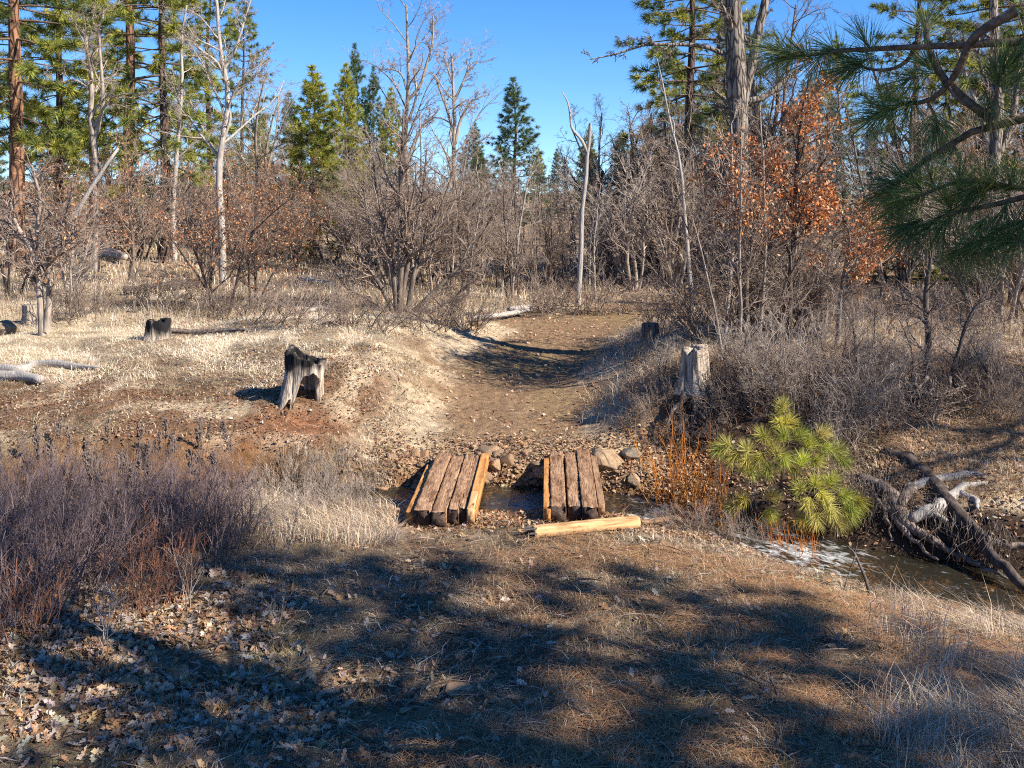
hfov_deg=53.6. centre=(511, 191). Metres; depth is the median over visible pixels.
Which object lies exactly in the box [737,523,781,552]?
pale forb
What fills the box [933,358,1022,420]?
brown shrub
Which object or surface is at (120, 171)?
young pine
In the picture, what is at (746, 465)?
pine sapling
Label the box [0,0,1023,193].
sky
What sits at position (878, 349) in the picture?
brown shrub
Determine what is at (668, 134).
tall bare oak
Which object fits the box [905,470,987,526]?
root snag
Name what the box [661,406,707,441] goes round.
brown shrub
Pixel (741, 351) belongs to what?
scrub oak
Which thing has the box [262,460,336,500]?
pale forb
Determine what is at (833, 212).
scrub oak
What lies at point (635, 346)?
bank grass
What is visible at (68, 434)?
seed stalk
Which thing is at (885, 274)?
scrub oak
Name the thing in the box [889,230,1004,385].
bank oak
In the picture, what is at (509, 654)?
loose straw
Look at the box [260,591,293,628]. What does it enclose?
bare sapling
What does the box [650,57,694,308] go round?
dead tree
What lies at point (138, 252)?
scrub oak
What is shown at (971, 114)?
slender oak
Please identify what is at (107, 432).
seed stalk
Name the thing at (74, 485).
seed stalk
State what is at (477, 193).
slender oak
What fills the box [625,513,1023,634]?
creek grass
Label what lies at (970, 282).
scrub oak
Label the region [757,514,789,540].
pale forb
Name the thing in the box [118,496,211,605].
red stemmed shrub
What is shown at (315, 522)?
creek grass
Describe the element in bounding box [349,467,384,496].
pale forb
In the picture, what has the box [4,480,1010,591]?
creek
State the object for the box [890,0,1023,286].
tall bare oak
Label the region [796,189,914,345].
russet oak
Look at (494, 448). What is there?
river stone
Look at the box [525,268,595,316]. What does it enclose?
dark shrub
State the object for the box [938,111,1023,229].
leafy scrub oak
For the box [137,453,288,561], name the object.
thicket shrub
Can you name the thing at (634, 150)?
gnarled oak
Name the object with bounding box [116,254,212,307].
brown shrub
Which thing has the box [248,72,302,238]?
tall bare oak
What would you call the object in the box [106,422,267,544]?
thicket shrub
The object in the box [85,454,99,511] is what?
seed stalk
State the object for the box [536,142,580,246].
tall bare oak
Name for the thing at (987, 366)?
dark shrub
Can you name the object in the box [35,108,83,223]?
tall bare oak
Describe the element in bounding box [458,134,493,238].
slender oak
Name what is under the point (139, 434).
seed stalk
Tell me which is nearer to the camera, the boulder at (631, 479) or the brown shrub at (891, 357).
the boulder at (631, 479)
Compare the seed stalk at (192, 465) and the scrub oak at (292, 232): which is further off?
the scrub oak at (292, 232)
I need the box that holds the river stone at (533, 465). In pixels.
[530,461,543,468]
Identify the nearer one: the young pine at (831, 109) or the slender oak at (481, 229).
the slender oak at (481, 229)
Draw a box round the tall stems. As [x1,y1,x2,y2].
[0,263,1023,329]
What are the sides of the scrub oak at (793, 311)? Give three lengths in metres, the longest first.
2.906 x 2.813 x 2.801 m
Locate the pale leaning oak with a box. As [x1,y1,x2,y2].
[146,3,217,262]
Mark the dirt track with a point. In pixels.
(544, 397)
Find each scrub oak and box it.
[0,143,116,335]
[0,150,69,233]
[0,176,35,242]
[0,177,65,296]
[16,177,133,269]
[16,195,112,307]
[20,146,143,295]
[25,172,58,235]
[27,139,102,233]
[67,126,158,246]
[81,174,124,250]
[85,165,158,259]
[86,119,187,282]
[109,144,179,259]
[120,167,180,259]
[131,155,206,262]
[134,148,227,244]
[143,153,214,236]
[144,159,328,312]
[146,149,215,246]
[151,151,237,229]
[152,169,215,236]
[164,155,252,275]
[170,182,214,237]
[189,141,268,250]
[194,139,290,265]
[199,155,250,239]
[213,141,270,242]
[217,177,319,310]
[229,164,311,271]
[231,153,317,259]
[240,139,342,256]
[241,184,334,273]
[243,193,324,268]
[245,150,308,252]
[251,147,316,262]
[269,158,377,263]
[272,146,334,254]
[289,139,414,272]
[316,86,493,313]
[316,153,395,264]
[321,123,487,290]
[322,131,498,285]
[322,174,397,269]
[331,138,430,273]
[331,157,463,277]
[367,144,511,290]
[367,152,491,281]
[405,167,441,264]
[413,165,497,275]
[429,154,522,270]
[442,169,529,280]
[445,160,534,255]
[480,186,577,290]
[552,140,664,290]
[556,190,642,269]
[559,185,629,285]
[569,195,592,227]
[588,195,675,282]
[599,87,760,285]
[613,196,647,267]
[615,207,769,346]
[618,139,727,287]
[626,99,768,276]
[642,85,836,282]
[647,335,678,381]
[660,171,828,340]
[666,131,757,278]
[680,133,823,276]
[686,170,847,340]
[689,387,726,432]
[699,112,853,273]
[701,137,825,274]
[712,314,771,376]
[727,119,866,265]
[728,138,833,229]
[729,235,837,341]
[734,338,777,414]
[738,339,810,423]
[743,188,891,341]
[749,191,884,343]
[754,170,843,265]
[758,294,837,372]
[768,159,857,256]
[771,214,846,331]
[788,135,843,265]
[792,290,873,390]
[804,198,865,270]
[812,96,961,291]
[823,280,887,363]
[830,329,907,403]
[839,123,989,289]
[843,134,940,293]
[872,170,1018,307]
[877,309,950,393]
[882,112,1023,318]
[903,154,1023,324]
[916,105,1023,294]
[932,305,1009,376]
[933,321,1009,387]
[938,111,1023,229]
[950,172,1023,311]
[966,155,1023,306]
[973,157,1023,281]
[1008,149,1023,218]
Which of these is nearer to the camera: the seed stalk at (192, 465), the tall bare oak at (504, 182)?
the seed stalk at (192, 465)
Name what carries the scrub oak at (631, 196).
on the ground at (898, 548)
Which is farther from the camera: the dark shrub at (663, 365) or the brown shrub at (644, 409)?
the dark shrub at (663, 365)
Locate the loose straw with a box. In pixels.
[1,488,1023,767]
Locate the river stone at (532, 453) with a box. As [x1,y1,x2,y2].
[528,452,536,456]
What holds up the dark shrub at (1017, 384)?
on the ground at (898, 548)
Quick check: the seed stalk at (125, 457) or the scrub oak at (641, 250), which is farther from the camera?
the scrub oak at (641, 250)
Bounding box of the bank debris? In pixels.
[0,344,406,451]
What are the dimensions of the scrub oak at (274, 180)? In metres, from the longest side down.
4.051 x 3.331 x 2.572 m
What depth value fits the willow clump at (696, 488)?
12.70 m
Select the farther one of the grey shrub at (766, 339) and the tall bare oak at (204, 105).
the tall bare oak at (204, 105)
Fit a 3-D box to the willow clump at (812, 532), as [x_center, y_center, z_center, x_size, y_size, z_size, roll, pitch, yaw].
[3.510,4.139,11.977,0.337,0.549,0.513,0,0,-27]
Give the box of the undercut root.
[855,473,1007,579]
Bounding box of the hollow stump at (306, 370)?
[277,344,325,410]
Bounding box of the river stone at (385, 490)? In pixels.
[375,487,392,493]
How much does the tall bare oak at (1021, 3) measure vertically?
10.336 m
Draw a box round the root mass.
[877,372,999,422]
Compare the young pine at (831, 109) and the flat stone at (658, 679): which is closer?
the flat stone at (658, 679)
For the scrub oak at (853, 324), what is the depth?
15.23 m
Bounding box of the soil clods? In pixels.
[0,343,384,478]
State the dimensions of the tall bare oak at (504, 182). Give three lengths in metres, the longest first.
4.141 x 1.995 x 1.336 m
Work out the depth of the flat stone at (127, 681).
7.20 m
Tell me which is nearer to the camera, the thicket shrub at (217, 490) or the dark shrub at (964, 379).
the thicket shrub at (217, 490)
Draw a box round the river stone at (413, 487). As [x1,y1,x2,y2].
[409,484,417,492]
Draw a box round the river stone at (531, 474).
[528,472,535,478]
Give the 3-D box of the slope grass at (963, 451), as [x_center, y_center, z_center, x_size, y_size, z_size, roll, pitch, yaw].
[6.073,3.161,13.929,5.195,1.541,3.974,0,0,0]
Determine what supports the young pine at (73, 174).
on the ground at (898, 548)
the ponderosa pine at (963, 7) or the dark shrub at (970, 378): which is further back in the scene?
the ponderosa pine at (963, 7)
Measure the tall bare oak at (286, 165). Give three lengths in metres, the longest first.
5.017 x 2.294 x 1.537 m
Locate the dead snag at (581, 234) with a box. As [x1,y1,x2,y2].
[562,92,595,304]
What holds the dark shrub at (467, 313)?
on the ground at (898, 548)
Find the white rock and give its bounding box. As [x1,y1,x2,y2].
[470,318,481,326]
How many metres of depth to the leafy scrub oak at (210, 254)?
22.11 m
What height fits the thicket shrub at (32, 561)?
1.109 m
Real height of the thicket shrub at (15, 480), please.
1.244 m
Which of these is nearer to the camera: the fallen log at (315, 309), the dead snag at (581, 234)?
the fallen log at (315, 309)
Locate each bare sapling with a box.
[80,559,133,657]
[157,533,203,607]
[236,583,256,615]
[252,503,301,574]
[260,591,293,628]
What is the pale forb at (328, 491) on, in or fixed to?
on the ground at (898, 548)
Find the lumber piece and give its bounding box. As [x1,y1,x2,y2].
[521,515,640,537]
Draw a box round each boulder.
[593,449,625,470]
[621,447,640,460]
[627,473,639,487]
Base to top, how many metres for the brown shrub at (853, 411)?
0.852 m
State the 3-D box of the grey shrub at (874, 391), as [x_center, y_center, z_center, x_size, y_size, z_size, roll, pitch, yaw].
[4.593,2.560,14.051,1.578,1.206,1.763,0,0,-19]
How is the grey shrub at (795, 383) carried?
on the ground at (898, 548)
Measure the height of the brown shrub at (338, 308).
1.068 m
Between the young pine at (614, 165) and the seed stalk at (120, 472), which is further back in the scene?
the young pine at (614, 165)
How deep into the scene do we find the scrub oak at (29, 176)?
39.65 m
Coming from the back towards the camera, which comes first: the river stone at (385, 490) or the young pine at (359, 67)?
the young pine at (359, 67)
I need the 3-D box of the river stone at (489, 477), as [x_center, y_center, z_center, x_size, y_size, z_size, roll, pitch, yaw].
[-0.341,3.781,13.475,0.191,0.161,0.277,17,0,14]
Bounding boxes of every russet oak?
[688,124,796,344]
[741,42,855,341]
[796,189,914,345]
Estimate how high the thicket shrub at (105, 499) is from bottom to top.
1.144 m
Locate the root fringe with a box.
[830,459,1018,584]
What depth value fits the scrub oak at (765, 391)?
13.80 m
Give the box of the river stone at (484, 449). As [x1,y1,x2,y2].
[476,445,492,456]
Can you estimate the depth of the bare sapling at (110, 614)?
7.56 m
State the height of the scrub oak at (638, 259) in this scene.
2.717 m
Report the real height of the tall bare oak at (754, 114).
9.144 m
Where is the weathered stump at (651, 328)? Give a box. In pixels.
[640,322,659,342]
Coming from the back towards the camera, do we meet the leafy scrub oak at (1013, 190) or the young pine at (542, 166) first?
the young pine at (542, 166)
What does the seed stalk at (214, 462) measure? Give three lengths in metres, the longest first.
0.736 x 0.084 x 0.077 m
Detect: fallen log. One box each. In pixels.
[0,370,44,383]
[74,246,127,259]
[123,276,213,293]
[171,328,250,334]
[296,307,336,312]
[297,275,337,287]
[472,308,529,319]
[507,305,531,310]
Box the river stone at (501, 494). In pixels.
[495,490,509,498]
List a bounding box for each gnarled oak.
[554,149,631,266]
[590,98,695,284]
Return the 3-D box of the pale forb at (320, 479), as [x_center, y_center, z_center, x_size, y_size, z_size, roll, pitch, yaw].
[-2.474,3.719,13.095,0.645,0.558,0.751,0,0,20]
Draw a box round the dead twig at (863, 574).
[843,536,871,596]
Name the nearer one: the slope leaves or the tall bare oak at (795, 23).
the slope leaves
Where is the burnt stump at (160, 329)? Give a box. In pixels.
[143,318,172,341]
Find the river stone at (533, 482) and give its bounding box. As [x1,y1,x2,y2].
[529,479,536,484]
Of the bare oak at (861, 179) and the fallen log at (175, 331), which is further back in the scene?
the bare oak at (861, 179)
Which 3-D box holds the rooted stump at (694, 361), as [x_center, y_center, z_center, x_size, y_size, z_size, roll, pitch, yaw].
[2.892,2.865,14.418,1.542,1.348,0.901,0,0,0]
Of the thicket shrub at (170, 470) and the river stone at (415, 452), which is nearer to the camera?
the thicket shrub at (170, 470)
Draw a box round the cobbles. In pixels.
[341,445,711,518]
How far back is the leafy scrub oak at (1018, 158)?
23.72 m
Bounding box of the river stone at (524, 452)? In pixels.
[520,449,531,457]
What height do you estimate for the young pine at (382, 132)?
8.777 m
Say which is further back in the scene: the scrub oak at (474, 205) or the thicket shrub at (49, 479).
the scrub oak at (474, 205)
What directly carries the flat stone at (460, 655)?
on the dirt track
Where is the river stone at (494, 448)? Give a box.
[489,445,498,451]
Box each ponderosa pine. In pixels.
[0,0,66,162]
[0,0,116,268]
[0,0,125,232]
[38,0,142,226]
[40,0,218,246]
[72,0,240,260]
[150,0,260,238]
[211,0,280,227]
[612,0,779,273]
[653,47,706,170]
[661,0,767,185]
[666,78,705,157]
[693,52,748,154]
[696,32,766,138]
[736,0,1023,298]
[789,74,821,157]
[800,61,842,165]
[809,35,871,226]
[849,0,983,268]
[904,0,1023,205]
[930,34,985,178]
[954,0,1023,175]
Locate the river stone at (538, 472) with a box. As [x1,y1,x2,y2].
[532,465,543,477]
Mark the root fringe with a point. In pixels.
(873, 510)
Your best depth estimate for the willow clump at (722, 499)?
12.72 m
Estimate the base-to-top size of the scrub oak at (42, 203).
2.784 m
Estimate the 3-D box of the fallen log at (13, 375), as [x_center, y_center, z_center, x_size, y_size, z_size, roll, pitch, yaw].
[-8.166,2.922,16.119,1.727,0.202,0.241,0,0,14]
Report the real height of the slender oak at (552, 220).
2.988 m
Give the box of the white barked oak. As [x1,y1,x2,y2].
[146,0,302,283]
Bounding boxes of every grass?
[0,223,1023,310]
[0,279,537,397]
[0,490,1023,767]
[181,434,420,552]
[413,299,697,450]
[566,285,1023,433]
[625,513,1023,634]
[793,353,1023,505]
[806,565,1023,767]
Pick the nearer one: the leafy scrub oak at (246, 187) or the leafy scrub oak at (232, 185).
the leafy scrub oak at (246, 187)
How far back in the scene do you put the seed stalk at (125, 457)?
10.87 m
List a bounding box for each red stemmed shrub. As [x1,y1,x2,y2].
[0,545,74,649]
[91,517,180,619]
[95,496,202,611]
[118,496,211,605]
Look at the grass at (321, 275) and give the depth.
29.34 m
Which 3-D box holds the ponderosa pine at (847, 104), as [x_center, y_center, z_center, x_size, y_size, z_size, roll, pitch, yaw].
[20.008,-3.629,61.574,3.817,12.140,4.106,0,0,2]
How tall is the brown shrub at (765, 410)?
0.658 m
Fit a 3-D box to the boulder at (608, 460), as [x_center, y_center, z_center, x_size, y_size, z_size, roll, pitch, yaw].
[1.320,3.641,13.638,0.512,0.360,0.360,6,-2,-17]
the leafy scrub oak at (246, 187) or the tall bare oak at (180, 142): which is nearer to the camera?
the leafy scrub oak at (246, 187)
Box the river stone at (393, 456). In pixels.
[385,453,397,460]
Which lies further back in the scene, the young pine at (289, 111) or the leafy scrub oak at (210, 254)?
the young pine at (289, 111)
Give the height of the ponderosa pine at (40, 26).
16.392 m
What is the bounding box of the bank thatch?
[0,337,444,486]
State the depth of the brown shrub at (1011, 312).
18.13 m
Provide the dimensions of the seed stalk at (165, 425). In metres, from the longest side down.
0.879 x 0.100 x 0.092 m
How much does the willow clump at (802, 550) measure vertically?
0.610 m
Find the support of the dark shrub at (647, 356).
on the ground at (898, 548)
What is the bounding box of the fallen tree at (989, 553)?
[882,447,1023,592]
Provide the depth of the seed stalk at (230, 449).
13.38 m
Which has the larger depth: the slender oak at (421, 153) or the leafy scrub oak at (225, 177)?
the leafy scrub oak at (225, 177)
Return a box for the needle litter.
[306,520,1023,767]
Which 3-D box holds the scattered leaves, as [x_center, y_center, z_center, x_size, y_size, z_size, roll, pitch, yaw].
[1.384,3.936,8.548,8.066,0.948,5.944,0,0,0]
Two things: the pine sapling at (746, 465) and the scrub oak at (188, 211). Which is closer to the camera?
the pine sapling at (746, 465)
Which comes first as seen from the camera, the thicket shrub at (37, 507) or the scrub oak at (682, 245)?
the thicket shrub at (37, 507)
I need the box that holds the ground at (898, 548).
[0,182,1023,767]
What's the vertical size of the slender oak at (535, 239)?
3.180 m
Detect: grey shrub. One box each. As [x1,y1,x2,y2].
[695,302,821,383]
[726,329,850,418]
[728,307,881,402]
[774,336,925,425]
[787,390,865,449]
[804,381,897,442]
[836,368,914,431]
[850,353,942,414]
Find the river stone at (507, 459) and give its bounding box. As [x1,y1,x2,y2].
[500,453,513,466]
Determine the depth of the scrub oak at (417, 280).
27.68 m
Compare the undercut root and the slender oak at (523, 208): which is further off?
the slender oak at (523, 208)
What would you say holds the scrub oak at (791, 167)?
on the ground at (898, 548)
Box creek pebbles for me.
[322,476,1023,617]
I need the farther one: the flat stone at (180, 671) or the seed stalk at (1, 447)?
the seed stalk at (1, 447)
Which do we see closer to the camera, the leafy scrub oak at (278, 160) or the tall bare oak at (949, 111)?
the tall bare oak at (949, 111)
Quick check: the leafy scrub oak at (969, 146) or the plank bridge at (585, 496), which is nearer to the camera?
the plank bridge at (585, 496)
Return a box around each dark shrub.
[6,274,137,325]
[148,276,245,315]
[178,275,265,320]
[319,278,426,334]
[357,280,465,332]
[387,274,497,330]
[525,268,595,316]
[606,377,641,394]
[608,402,650,429]
[626,277,693,326]
[626,346,662,368]
[634,422,688,449]
[647,373,683,400]
[648,356,679,374]
[669,356,771,412]
[673,353,777,401]
[691,408,734,439]
[699,304,807,334]
[730,314,793,356]
[784,290,877,333]
[887,349,988,412]
[916,345,1008,398]
[932,338,1023,388]
[968,357,1023,409]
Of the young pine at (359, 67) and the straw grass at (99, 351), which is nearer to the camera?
the straw grass at (99, 351)
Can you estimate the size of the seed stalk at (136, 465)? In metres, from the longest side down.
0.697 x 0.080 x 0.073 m
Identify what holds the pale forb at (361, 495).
on the ground at (898, 548)
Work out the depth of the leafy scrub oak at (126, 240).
32.80 m
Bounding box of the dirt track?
[282,271,1012,767]
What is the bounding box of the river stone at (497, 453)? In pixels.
[493,447,502,456]
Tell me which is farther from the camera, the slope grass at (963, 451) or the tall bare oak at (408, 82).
the tall bare oak at (408, 82)
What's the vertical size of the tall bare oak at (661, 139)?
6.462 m
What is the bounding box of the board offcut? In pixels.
[640,515,680,524]
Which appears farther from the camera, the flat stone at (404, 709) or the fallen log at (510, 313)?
the fallen log at (510, 313)
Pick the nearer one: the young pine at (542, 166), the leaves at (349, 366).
the leaves at (349, 366)
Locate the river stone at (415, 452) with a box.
[409,449,419,457]
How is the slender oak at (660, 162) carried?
on the ground at (898, 548)
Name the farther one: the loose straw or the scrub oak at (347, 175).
the scrub oak at (347, 175)
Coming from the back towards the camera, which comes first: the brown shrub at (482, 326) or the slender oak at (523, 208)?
the slender oak at (523, 208)
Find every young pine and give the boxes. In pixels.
[0,140,8,205]
[25,122,65,194]
[47,97,88,203]
[110,132,141,193]
[247,117,276,195]
[262,63,360,259]
[263,91,317,214]
[309,123,335,209]
[321,62,372,209]
[333,42,376,208]
[354,65,389,206]
[366,86,414,194]
[456,122,495,211]
[464,152,484,192]
[478,76,552,233]
[527,149,550,205]
[545,149,571,214]
[571,130,603,209]
[578,148,596,212]
[606,132,624,205]
[613,139,629,203]
[769,99,810,206]
[814,97,855,236]
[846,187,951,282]
[849,127,889,229]
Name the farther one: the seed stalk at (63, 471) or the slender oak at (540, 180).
the slender oak at (540, 180)
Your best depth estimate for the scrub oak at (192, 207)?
40.82 m
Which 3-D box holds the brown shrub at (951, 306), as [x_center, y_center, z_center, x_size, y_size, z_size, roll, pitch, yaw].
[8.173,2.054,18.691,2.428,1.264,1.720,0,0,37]
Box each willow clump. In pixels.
[603,399,725,524]
[643,421,727,527]
[650,430,752,533]
[753,515,785,556]
[769,517,810,565]
[785,524,821,566]
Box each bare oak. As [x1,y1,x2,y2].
[0,125,36,189]
[7,90,54,174]
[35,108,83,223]
[43,0,166,271]
[84,106,121,212]
[147,93,211,187]
[157,63,231,228]
[197,118,250,224]
[205,59,298,248]
[228,112,274,185]
[231,86,308,200]
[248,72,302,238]
[265,126,302,244]
[325,149,358,196]
[327,0,455,266]
[394,29,504,270]
[443,154,477,189]
[456,149,495,200]
[487,160,518,236]
[517,159,555,237]
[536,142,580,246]
[555,93,626,272]
[572,148,620,239]
[590,130,640,270]
[601,140,651,207]
[619,103,707,245]
[627,117,681,242]
[628,93,695,260]
[660,121,706,172]
[679,0,840,253]
[686,0,831,271]
[693,60,812,189]
[779,105,852,183]
[789,119,868,251]
[790,57,877,258]
[819,0,958,167]
[820,125,925,311]
[866,43,1007,186]
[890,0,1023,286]
[895,12,1023,283]
[920,52,1021,169]
[956,0,1023,286]
[962,0,1023,312]
[977,57,1023,177]
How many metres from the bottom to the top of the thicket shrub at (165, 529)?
0.978 m
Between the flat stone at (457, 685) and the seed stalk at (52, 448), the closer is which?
the flat stone at (457, 685)
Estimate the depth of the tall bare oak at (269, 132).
44.37 m
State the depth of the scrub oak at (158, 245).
32.06 m
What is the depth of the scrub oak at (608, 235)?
33.41 m
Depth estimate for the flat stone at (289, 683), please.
7.29 m
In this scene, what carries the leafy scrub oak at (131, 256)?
on the ground at (898, 548)
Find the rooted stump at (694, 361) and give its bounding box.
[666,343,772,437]
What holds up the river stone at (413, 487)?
on the ground at (898, 548)
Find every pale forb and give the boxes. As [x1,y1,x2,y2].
[227,467,275,505]
[235,455,295,490]
[245,493,288,534]
[259,484,318,523]
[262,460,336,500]
[273,446,324,481]
[287,467,351,514]
[289,462,345,498]
[306,440,357,481]
[309,444,370,494]
[329,475,382,511]
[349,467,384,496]
[643,500,678,525]
[710,513,766,546]
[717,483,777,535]
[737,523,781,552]
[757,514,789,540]
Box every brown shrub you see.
[45,278,127,317]
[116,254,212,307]
[242,268,326,323]
[257,267,361,327]
[270,273,368,333]
[439,294,502,336]
[496,259,568,318]
[553,266,646,315]
[571,273,657,315]
[621,372,663,408]
[625,364,657,382]
[631,388,691,425]
[645,278,764,345]
[647,494,716,532]
[654,272,750,336]
[660,493,758,542]
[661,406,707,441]
[687,484,752,530]
[704,339,827,405]
[709,359,772,395]
[717,396,774,428]
[720,335,811,393]
[722,375,799,416]
[767,350,881,406]
[789,368,905,429]
[794,334,905,402]
[817,333,934,398]
[836,328,903,369]
[842,268,952,334]
[853,333,928,382]
[866,378,955,432]
[881,267,1022,336]
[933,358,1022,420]
[942,275,1023,338]
[968,378,1023,421]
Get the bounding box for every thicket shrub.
[0,426,80,534]
[0,429,166,564]
[0,431,128,566]
[0,434,109,526]
[0,439,71,567]
[0,475,169,612]
[0,480,133,615]
[0,489,111,637]
[0,541,87,633]
[1,457,190,556]
[2,474,168,588]
[2,483,184,598]
[26,434,172,528]
[38,437,187,521]
[44,465,202,589]
[78,444,255,581]
[104,437,223,517]
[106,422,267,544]
[108,452,244,547]
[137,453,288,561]
[164,453,257,526]
[174,488,273,551]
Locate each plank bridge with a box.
[405,452,488,527]
[543,449,604,520]
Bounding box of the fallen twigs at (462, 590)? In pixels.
[0,348,1023,767]
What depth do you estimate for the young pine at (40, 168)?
84.25 m
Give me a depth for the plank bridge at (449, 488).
11.88 m
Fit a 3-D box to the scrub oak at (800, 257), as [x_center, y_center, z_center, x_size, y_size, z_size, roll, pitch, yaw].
[3.874,1.156,16.962,2.720,3.093,2.708,-1,1,-23]
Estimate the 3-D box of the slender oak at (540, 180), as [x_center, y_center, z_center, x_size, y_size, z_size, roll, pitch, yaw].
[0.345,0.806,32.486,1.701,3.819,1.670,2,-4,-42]
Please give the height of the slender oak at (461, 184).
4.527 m
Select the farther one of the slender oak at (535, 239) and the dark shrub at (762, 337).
the slender oak at (535, 239)
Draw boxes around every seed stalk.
[0,439,5,481]
[31,424,38,474]
[32,435,41,476]
[46,442,54,467]
[55,416,62,448]
[58,463,65,483]
[65,424,73,471]
[71,475,77,502]
[80,434,89,492]
[82,456,98,496]
[84,450,96,493]
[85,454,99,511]
[95,468,101,499]
[97,454,103,486]
[103,419,110,478]
[114,453,122,490]
[116,449,123,498]
[121,451,128,514]
[126,461,135,493]
[135,421,144,450]
[135,454,141,486]
[144,462,151,502]
[145,440,151,476]
[156,430,162,465]
[161,417,168,468]
[161,434,172,480]
[171,431,176,480]
[186,449,198,499]
[195,425,202,488]
[198,417,204,459]
[203,421,212,472]
[210,451,217,505]
[220,420,232,466]
[228,438,231,473]
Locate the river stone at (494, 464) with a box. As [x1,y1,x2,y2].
[488,459,500,470]
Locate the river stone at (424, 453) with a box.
[420,450,428,458]
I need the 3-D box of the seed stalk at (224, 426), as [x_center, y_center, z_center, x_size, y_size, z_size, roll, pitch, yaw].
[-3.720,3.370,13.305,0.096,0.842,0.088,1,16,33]
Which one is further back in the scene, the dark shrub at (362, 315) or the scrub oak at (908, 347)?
the dark shrub at (362, 315)
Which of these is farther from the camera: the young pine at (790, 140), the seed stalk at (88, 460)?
the young pine at (790, 140)
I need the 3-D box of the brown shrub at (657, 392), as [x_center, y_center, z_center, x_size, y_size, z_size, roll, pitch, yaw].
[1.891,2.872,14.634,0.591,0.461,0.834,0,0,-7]
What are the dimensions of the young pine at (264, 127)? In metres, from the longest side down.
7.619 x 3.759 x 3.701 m
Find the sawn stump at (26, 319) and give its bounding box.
[20,304,37,325]
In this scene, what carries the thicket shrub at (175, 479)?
on the ground at (898, 548)
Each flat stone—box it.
[118,672,140,686]
[165,664,189,685]
[283,679,300,690]
[351,655,366,660]
[399,707,412,712]
[445,681,473,696]
[454,653,465,657]
[474,677,484,684]
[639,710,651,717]
[651,674,671,693]
[693,707,713,718]
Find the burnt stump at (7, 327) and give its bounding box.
[0,320,20,335]
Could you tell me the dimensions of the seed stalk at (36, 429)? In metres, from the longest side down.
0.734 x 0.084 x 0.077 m
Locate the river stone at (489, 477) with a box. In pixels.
[486,471,492,481]
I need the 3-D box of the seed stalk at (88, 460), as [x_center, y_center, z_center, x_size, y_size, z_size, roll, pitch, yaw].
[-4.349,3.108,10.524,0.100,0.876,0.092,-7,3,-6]
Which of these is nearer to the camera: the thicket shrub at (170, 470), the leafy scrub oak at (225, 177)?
the thicket shrub at (170, 470)
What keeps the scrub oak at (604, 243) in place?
on the ground at (898, 548)
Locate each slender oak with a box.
[372,97,460,264]
[424,131,483,284]
[440,192,490,292]
[442,138,481,277]
[453,179,499,292]
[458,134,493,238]
[462,156,499,275]
[477,160,527,286]
[480,168,523,278]
[485,168,539,293]
[487,147,527,275]
[489,167,538,298]
[492,141,551,289]
[497,159,548,272]
[513,179,544,287]
[524,167,574,270]
[528,183,577,282]
[528,185,561,280]
[529,182,571,270]
[537,170,580,273]
[544,143,608,270]
[548,171,575,284]
[548,189,577,263]
[569,171,620,299]
[574,183,612,291]
[576,148,657,277]
[582,174,625,275]
[585,187,620,274]
[628,110,718,280]
[629,105,688,275]
[646,135,715,271]
[649,164,711,278]
[668,128,799,349]
[675,145,796,340]
[694,99,776,344]
[725,120,836,325]
[729,81,807,346]
[770,158,840,324]
[829,72,926,280]
[913,91,1006,277]
[963,140,1016,202]
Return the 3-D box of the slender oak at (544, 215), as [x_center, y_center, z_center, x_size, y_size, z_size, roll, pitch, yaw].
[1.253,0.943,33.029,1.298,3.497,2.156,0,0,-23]
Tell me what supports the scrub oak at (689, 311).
on the ground at (898, 548)
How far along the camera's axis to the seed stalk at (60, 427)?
13.34 m
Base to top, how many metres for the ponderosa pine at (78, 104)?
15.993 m
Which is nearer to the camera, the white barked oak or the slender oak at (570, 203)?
the white barked oak
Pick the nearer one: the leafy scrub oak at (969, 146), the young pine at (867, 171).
the leafy scrub oak at (969, 146)
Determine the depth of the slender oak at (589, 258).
27.57 m
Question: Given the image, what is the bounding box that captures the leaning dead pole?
[62,148,118,250]
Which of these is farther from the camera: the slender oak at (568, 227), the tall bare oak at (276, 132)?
the tall bare oak at (276, 132)
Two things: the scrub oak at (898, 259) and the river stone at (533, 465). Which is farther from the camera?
the scrub oak at (898, 259)
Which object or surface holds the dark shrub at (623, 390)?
on the ground at (898, 548)
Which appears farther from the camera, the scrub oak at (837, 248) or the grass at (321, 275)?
the grass at (321, 275)
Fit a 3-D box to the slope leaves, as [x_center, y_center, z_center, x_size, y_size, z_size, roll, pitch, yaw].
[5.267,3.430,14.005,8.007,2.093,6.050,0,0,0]
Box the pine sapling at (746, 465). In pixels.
[704,394,874,539]
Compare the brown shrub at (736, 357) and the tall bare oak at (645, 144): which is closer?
the brown shrub at (736, 357)
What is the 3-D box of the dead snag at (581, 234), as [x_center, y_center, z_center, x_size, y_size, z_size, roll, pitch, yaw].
[1.654,0.214,24.971,0.855,5.387,0.204,0,0,0]
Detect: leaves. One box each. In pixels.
[0,562,405,767]
[159,274,745,449]
[265,503,1023,767]
[372,411,716,544]
[628,341,1023,578]
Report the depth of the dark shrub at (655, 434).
13.97 m
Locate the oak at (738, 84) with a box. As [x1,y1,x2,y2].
[581,0,818,336]
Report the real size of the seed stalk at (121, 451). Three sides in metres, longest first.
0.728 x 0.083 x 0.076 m
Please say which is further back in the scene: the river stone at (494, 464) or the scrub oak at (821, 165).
the scrub oak at (821, 165)
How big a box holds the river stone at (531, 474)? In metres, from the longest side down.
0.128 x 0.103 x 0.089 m
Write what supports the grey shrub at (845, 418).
on the ground at (898, 548)

